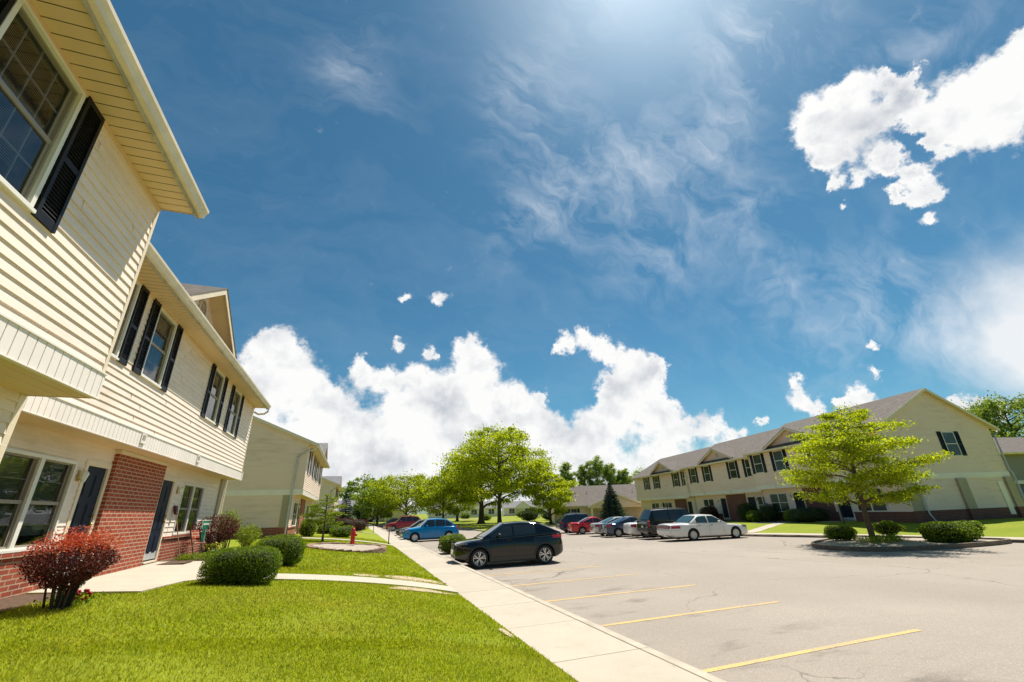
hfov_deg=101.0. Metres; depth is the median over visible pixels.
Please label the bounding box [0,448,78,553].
window
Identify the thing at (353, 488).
shade tree
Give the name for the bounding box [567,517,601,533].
parked car
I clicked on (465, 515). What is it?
distant shrub
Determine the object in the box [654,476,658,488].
window
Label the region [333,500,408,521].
one storey building
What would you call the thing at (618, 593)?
parking line
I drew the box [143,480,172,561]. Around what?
door
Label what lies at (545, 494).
shade tree
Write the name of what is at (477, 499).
shade tree
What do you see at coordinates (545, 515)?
distant shrub
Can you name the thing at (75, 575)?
barberry bush
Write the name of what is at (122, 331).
window
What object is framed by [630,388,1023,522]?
apartment building
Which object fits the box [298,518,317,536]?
garden shrub
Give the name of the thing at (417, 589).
bare dirt
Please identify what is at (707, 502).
window
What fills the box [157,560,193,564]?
door mat
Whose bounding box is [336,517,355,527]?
garden shrub
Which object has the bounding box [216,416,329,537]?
apartment building
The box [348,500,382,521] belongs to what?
shade tree
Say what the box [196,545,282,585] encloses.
clipped hedge
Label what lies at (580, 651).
sidewalk
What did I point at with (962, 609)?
parking lot
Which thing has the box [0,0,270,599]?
apartment building
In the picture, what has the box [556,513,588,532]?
parked suv
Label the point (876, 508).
window
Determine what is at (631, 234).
sky
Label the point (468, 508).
shade tree
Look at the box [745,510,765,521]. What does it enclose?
foundation shrub
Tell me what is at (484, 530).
curb
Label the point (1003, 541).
island curb
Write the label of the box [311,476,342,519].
apartment building
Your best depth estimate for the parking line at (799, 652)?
5.98 m
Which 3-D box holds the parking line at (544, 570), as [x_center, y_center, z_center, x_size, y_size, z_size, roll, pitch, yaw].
[1.084,8.008,14.712,4.650,0.008,0.100,6,-23,-19]
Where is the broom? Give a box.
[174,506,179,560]
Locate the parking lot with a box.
[376,526,1023,681]
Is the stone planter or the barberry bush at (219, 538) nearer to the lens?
the barberry bush at (219, 538)
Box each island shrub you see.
[823,525,857,539]
[872,520,906,535]
[916,521,984,542]
[959,520,985,540]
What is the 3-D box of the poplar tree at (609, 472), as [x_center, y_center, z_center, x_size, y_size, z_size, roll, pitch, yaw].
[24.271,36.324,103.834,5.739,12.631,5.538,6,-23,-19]
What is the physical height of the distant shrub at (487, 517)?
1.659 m
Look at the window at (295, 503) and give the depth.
27.90 m
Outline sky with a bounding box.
[110,0,1023,514]
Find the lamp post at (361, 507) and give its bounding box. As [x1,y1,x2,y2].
[360,496,365,520]
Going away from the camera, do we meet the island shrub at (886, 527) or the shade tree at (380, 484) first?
the island shrub at (886, 527)
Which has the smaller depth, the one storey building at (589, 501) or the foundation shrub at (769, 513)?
the foundation shrub at (769, 513)
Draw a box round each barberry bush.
[13,525,124,610]
[189,513,240,549]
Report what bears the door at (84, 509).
in the apartment building at (132, 397)
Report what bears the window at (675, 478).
in the apartment building at (973, 479)
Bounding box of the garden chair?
[185,529,205,557]
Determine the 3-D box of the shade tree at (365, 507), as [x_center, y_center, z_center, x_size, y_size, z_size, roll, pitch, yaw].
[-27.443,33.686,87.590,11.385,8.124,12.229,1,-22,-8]
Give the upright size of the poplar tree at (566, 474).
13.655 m
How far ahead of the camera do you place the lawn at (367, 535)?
5.01 m
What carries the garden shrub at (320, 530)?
on the lawn at (367, 535)
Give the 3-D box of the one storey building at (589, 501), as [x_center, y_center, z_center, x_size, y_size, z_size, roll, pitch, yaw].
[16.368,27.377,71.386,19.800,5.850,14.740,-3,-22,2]
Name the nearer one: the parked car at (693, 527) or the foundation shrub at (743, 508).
the parked car at (693, 527)
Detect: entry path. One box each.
[302,537,390,544]
[748,521,840,532]
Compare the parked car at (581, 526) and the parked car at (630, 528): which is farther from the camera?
the parked car at (581, 526)
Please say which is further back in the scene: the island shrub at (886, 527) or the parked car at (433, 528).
the parked car at (433, 528)
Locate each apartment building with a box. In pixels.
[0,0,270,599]
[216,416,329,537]
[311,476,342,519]
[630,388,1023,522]
[993,437,1023,499]
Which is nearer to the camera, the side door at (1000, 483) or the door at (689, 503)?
the side door at (1000, 483)
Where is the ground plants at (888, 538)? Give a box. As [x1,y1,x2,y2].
[852,533,910,543]
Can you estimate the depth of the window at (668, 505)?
54.30 m
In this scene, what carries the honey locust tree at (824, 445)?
on the island gravel at (906, 542)
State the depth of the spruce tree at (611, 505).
51.57 m
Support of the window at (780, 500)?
in the apartment building at (973, 479)
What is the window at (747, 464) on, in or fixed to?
in the apartment building at (973, 479)
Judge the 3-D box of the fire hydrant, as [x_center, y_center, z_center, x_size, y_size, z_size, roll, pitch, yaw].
[-7.989,9.782,21.269,0.347,0.790,0.347,-3,-22,1]
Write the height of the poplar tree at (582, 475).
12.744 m
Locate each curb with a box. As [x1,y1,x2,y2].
[371,524,726,681]
[458,526,555,531]
[743,534,1023,542]
[811,535,1011,551]
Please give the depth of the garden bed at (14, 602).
6.42 m
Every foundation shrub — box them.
[699,506,719,518]
[736,502,757,521]
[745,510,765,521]
[757,503,782,521]
[783,509,804,521]
[786,506,829,522]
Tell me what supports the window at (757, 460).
in the apartment building at (973, 479)
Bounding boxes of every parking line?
[487,566,596,575]
[514,574,635,585]
[546,585,693,601]
[600,601,777,626]
[702,629,922,672]
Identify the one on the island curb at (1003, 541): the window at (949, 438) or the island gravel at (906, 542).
the island gravel at (906, 542)
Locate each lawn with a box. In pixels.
[0,527,574,681]
[369,513,555,529]
[724,518,1023,536]
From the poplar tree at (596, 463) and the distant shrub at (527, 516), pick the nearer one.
the distant shrub at (527, 516)
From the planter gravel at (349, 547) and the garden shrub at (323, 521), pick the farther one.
the garden shrub at (323, 521)
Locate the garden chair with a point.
(195, 533)
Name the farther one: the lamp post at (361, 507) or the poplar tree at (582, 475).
the poplar tree at (582, 475)
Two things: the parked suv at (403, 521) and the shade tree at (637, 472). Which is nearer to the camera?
the parked suv at (403, 521)
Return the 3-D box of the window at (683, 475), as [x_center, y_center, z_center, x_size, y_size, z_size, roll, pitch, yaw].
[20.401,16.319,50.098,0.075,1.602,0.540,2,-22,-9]
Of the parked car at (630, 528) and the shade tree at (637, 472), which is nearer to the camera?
the parked car at (630, 528)
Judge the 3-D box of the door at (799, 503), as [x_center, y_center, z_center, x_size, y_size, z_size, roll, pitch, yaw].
[23.199,13.241,33.907,0.120,2.030,1.000,2,-22,-9]
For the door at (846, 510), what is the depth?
30.08 m
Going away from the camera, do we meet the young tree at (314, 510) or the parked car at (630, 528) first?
the young tree at (314, 510)
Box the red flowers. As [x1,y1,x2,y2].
[33,588,104,605]
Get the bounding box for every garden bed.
[0,594,55,612]
[161,552,210,561]
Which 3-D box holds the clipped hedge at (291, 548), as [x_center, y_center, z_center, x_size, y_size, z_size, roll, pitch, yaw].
[-6.442,5.802,11.721,1.376,0.837,1.091,6,-23,-19]
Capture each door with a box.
[58,466,105,572]
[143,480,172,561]
[688,502,693,513]
[721,498,729,519]
[748,497,756,510]
[793,492,805,508]
[835,492,854,520]
[997,481,1016,513]
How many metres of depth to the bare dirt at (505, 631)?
6.59 m
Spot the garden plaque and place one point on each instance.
(205, 523)
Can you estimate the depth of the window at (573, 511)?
66.47 m
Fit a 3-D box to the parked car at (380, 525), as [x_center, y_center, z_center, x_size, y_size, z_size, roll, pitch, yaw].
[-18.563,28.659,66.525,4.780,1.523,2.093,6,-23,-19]
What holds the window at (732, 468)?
in the apartment building at (973, 479)
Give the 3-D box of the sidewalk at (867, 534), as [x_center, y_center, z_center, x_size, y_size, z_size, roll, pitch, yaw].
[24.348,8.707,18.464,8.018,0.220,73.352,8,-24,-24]
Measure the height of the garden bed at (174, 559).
0.098 m
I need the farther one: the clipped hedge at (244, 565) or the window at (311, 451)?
the window at (311, 451)
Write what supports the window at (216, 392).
in the apartment building at (132, 397)
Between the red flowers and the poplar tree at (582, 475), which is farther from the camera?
the poplar tree at (582, 475)
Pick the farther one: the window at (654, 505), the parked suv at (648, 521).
the window at (654, 505)
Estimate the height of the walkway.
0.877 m
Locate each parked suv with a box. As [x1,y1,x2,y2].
[385,515,420,530]
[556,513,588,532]
[637,507,689,538]
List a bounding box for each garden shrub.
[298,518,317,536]
[316,515,334,526]
[316,522,339,533]
[329,525,354,537]
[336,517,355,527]
[353,519,368,530]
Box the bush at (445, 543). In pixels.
[438,533,465,553]
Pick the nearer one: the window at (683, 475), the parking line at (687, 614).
the parking line at (687, 614)
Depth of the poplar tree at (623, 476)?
102.72 m
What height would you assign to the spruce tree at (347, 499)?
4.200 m
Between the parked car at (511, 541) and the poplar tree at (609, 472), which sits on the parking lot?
the parked car at (511, 541)
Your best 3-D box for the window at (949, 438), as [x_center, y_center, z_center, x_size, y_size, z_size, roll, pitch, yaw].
[29.194,6.831,28.062,1.040,1.602,0.075,2,-22,-9]
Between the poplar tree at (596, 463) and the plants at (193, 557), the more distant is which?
the poplar tree at (596, 463)
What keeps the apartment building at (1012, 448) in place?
on the lawn at (1008, 527)
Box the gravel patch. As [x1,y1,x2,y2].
[436,552,450,556]
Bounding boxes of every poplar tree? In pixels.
[557,461,577,481]
[575,463,595,485]
[585,455,606,484]
[600,463,618,484]
[614,468,633,484]
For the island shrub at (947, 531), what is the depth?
18.38 m
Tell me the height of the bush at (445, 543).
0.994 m
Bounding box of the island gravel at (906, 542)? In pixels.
[815,537,994,546]
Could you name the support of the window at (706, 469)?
in the apartment building at (973, 479)
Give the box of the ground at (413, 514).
[367,511,501,525]
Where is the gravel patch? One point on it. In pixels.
(444, 554)
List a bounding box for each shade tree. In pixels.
[338,474,374,499]
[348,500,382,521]
[350,487,404,523]
[359,469,447,514]
[407,471,475,517]
[433,454,522,523]
[433,486,486,520]
[521,470,578,523]
[630,464,644,483]
[951,387,1023,437]
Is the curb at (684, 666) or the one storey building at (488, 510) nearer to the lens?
the curb at (684, 666)
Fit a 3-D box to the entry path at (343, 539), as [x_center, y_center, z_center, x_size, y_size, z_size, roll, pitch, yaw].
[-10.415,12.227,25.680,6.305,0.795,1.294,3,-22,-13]
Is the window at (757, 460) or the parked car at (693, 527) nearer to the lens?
the parked car at (693, 527)
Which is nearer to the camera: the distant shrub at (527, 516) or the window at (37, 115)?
the window at (37, 115)
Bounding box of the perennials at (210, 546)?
[202,542,225,557]
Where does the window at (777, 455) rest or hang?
in the apartment building at (973, 479)
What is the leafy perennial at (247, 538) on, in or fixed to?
on the garden bed at (174, 559)
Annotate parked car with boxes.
[378,518,398,527]
[395,519,424,534]
[401,518,458,541]
[451,521,562,568]
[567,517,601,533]
[589,516,619,535]
[600,516,637,536]
[623,520,648,537]
[656,514,747,540]
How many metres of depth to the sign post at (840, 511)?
24.21 m
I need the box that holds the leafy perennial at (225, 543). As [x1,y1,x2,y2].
[213,509,241,549]
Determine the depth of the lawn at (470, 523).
87.60 m
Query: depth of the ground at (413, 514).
672.68 m
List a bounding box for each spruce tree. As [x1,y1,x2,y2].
[339,489,353,520]
[599,482,626,519]
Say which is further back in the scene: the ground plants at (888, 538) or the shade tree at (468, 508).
the shade tree at (468, 508)
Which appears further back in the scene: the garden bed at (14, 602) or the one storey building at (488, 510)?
the one storey building at (488, 510)
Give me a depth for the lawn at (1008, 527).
25.74 m
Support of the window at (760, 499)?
in the apartment building at (973, 479)
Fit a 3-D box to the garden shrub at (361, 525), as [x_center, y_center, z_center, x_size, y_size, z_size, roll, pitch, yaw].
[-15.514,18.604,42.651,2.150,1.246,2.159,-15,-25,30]
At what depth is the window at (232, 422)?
15.81 m
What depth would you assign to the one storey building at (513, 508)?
154.87 m
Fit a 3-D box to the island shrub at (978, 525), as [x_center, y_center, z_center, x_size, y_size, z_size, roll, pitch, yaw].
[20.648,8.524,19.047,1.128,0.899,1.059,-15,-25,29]
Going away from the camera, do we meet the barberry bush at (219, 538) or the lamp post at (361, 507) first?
the barberry bush at (219, 538)
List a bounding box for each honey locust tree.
[432,421,562,522]
[775,402,953,538]
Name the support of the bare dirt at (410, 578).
on the lawn at (367, 535)
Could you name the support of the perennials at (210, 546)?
on the garden bed at (174, 559)
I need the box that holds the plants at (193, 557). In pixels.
[174,552,211,560]
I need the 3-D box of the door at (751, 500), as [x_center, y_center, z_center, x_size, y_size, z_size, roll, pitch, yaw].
[22.633,15.696,39.555,0.120,2.030,1.050,2,-22,-9]
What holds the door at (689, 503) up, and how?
in the apartment building at (973, 479)
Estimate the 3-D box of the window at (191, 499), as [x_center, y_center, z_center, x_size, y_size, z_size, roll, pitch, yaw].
[-10.502,5.423,13.625,0.255,1.472,2.090,6,-23,-19]
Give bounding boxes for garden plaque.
[199,520,210,551]
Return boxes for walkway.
[26,561,457,593]
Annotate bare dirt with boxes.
[385,575,446,583]
[390,586,453,594]
[500,628,511,636]
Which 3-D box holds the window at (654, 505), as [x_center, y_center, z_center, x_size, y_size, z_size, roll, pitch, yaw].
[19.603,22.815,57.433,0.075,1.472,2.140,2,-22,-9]
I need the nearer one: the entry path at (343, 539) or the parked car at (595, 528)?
the entry path at (343, 539)
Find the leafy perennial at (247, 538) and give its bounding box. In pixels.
[233,523,262,546]
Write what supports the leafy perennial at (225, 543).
on the garden bed at (174, 559)
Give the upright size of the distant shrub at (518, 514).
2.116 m
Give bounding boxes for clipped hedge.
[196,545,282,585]
[254,533,306,565]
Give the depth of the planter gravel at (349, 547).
19.74 m
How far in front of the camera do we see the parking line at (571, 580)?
12.61 m
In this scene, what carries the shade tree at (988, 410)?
on the lawn at (1008, 527)
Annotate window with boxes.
[0,0,85,213]
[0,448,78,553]
[111,280,141,359]
[141,307,177,388]
[172,483,204,534]
[205,368,224,424]
[226,389,241,436]
[291,502,297,526]
[308,451,312,475]
[564,509,576,513]
[644,478,648,489]
[652,503,659,507]
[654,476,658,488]
[664,502,672,508]
[673,473,678,486]
[682,472,685,485]
[690,468,696,482]
[703,466,710,481]
[703,499,714,507]
[728,461,737,478]
[744,459,752,476]
[752,454,763,473]
[757,496,764,509]
[769,493,789,511]
[772,450,786,470]
[854,487,888,511]
[941,432,963,455]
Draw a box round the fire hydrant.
[349,527,356,543]
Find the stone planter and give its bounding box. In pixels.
[306,542,386,552]
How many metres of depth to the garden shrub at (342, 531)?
28.27 m
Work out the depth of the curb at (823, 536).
25.04 m
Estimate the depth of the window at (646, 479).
59.18 m
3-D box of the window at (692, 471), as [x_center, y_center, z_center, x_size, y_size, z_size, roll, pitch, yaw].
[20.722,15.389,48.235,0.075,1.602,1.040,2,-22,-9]
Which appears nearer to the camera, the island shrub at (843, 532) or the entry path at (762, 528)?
the island shrub at (843, 532)
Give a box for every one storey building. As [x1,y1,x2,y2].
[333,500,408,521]
[428,501,496,518]
[501,501,548,515]
[550,484,641,523]
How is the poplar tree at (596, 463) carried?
on the lawn at (470, 523)
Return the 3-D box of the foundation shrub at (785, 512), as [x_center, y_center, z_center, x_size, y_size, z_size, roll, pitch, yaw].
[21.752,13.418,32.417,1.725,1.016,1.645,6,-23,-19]
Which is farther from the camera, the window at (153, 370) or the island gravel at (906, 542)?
the island gravel at (906, 542)
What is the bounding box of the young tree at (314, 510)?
[299,493,347,540]
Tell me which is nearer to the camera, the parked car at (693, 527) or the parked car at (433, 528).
the parked car at (693, 527)
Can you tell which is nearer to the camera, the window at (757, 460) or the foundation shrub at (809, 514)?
the foundation shrub at (809, 514)
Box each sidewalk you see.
[367,524,708,681]
[747,533,1023,539]
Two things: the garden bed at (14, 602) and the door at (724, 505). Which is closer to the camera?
the garden bed at (14, 602)
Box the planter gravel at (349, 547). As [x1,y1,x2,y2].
[313,544,378,550]
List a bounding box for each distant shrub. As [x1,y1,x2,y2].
[460,513,470,518]
[484,513,491,520]
[515,509,523,516]
[520,509,539,520]
[541,511,548,519]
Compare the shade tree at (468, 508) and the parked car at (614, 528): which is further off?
the shade tree at (468, 508)
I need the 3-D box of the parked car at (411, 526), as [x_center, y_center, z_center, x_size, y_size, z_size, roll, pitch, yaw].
[-8.380,17.510,39.566,4.780,1.493,2.093,6,-23,-19]
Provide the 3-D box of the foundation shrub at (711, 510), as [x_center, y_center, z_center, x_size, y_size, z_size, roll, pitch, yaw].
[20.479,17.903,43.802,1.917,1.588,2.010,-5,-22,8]
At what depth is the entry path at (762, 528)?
30.70 m
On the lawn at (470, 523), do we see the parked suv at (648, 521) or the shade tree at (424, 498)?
the shade tree at (424, 498)
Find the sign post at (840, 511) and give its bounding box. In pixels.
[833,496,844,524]

